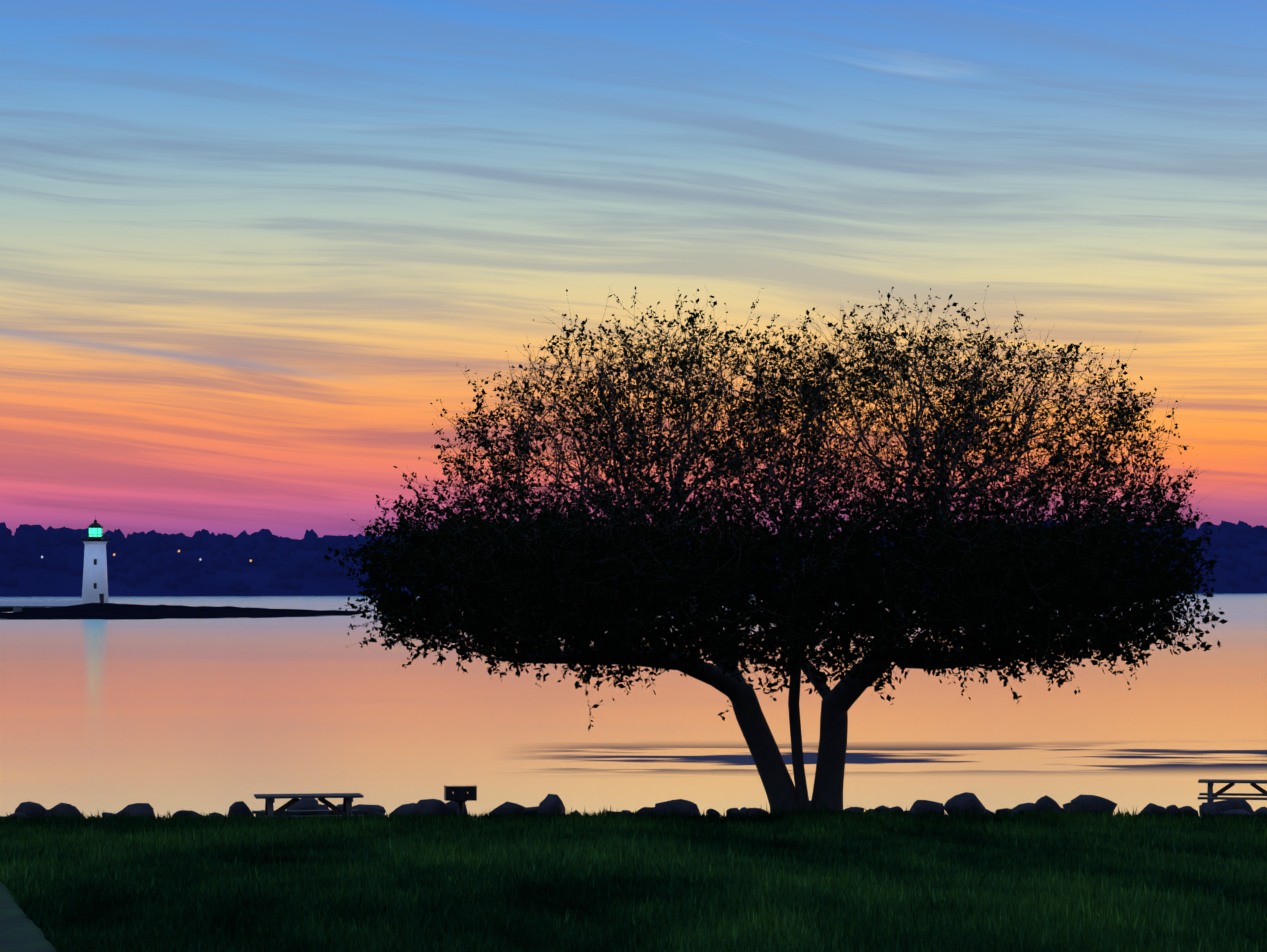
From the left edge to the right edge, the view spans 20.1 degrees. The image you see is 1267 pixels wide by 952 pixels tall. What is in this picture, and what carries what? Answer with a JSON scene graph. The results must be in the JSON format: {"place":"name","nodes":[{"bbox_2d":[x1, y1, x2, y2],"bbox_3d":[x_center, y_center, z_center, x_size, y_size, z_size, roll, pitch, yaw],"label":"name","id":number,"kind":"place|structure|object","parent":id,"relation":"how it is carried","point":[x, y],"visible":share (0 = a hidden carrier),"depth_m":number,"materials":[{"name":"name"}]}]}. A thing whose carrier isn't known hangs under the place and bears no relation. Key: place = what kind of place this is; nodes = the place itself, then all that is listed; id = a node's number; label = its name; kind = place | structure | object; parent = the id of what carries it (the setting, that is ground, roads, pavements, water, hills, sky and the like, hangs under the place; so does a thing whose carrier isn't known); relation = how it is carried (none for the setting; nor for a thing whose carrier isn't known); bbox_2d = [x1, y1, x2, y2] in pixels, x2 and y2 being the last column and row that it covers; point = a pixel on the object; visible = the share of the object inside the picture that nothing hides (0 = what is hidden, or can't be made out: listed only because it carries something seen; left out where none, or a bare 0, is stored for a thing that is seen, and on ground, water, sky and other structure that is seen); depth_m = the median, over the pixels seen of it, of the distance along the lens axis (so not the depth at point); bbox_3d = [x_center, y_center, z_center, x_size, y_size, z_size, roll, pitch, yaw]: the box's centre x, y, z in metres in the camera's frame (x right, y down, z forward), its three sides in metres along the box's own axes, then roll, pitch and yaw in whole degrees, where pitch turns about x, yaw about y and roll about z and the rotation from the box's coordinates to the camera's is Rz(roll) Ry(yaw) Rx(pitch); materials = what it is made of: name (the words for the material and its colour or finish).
{"place":"outdoors","nodes":[
{"label":"outdoors","id":0,"kind":"place"},
{"bbox_2d":[0,603,372,619],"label":"spit of land","id":1,"kind":"structure","parent":0,"point":[109,611],"depth_m":544.24,"materials":[{"name":"black soil"}]},
{"bbox_2d":[0,599,81,611],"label":"footbridge","id":2,"kind":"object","parent":1,"relation":"in","point":[17,606],"visible":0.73,"depth_m":597.15,"materials":[{"name":"grey"}]},
{"bbox_2d":[81,515,108,603],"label":"lighthouse","id":3,"kind":"object","parent":1,"relation":"on","point":[95,586],"visible":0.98,"depth_m":595.90,"materials":[{"name":"white paint"}]},
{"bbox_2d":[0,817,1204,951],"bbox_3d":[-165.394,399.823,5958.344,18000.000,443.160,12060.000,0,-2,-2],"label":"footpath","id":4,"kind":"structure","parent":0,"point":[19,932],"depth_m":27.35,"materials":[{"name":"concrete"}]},
{"bbox_2d":[252,793,363,818],"bbox_3d":[-5.659,5.947,62.259,1.850,0.792,1.760,0,-2,-10],"label":"picnic table","id":5,"kind":"object","parent":4,"relation":"on","point":[321,797],"visible":0.67,"depth_m":62.17,"materials":[{"name":"brown wood"}]},
{"bbox_2d":[444,785,476,815],"bbox_3d":[-3.032,5.931,62.633,0.558,1.010,0.400,0,-2,-8],"label":"park grill","id":6,"kind":"object","parent":4,"relation":"on","point":[460,794],"visible":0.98,"depth_m":62.46,"materials":[{"name":"metal"}]},
{"bbox_2d":[0,519,1266,596],"bbox_3d":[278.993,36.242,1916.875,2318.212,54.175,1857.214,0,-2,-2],"label":"shore woods","id":7,"kind":"object","parent":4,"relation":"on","point":[152,563],"visible":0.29,"depth_m":1449.13,"materials":[{"name":"plant"}]},
{"bbox_2d":[2,792,1266,819],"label":"shore boulders","id":8,"kind":"object","parent":4,"relation":"on","point":[552,803],"visible":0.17,"depth_m":64.54,"materials":[{"name":"black stone"}]},
{"bbox_2d":[322,285,1227,813],"bbox_3d":[2.169,1.332,57.416,14.355,9.036,12.979,0,-2,-2],"label":"tree","id":9,"kind":"object","parent":4,"relation":"on","point":[1110,545],"depth_m":54.50,"materials":[{"name":"black plant"}]},
{"bbox_2d":[751,800,1265,816],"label":"lawn grass tufts","id":10,"kind":"object","parent":4,"relation":"on","point":[828,810],"depth_m":56.81,"materials":[{"name":"plant"}]},
{"bbox_2d":[1198,779,1266,802],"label":"picnic table","id":11,"kind":"object","parent":4,"relation":"on","point":[1211,796],"visible":0.92,"depth_m":76.06,"materials":[{"name":"brown wood"}]},
{"bbox_2d":[0,593,1266,817],"bbox_3d":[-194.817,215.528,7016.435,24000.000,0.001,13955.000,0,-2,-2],"label":"lake","id":12,"kind":"structure","parent":0,"point":[162,717],"depth_m":126.55,"materials":[{"name":"orange liquid"}]},
{"bbox_2d":[0,805,1266,951],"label":"lawn grass","id":13,"kind":"structure","parent":0,"point":[898,881],"depth_m":33.00,"materials":[{"name":"green plant"}]},
{"bbox_2d":[0,0,1266,539],"label":"sky","id":14,"kind":"structure","parent":0,"point":[248,248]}
]}

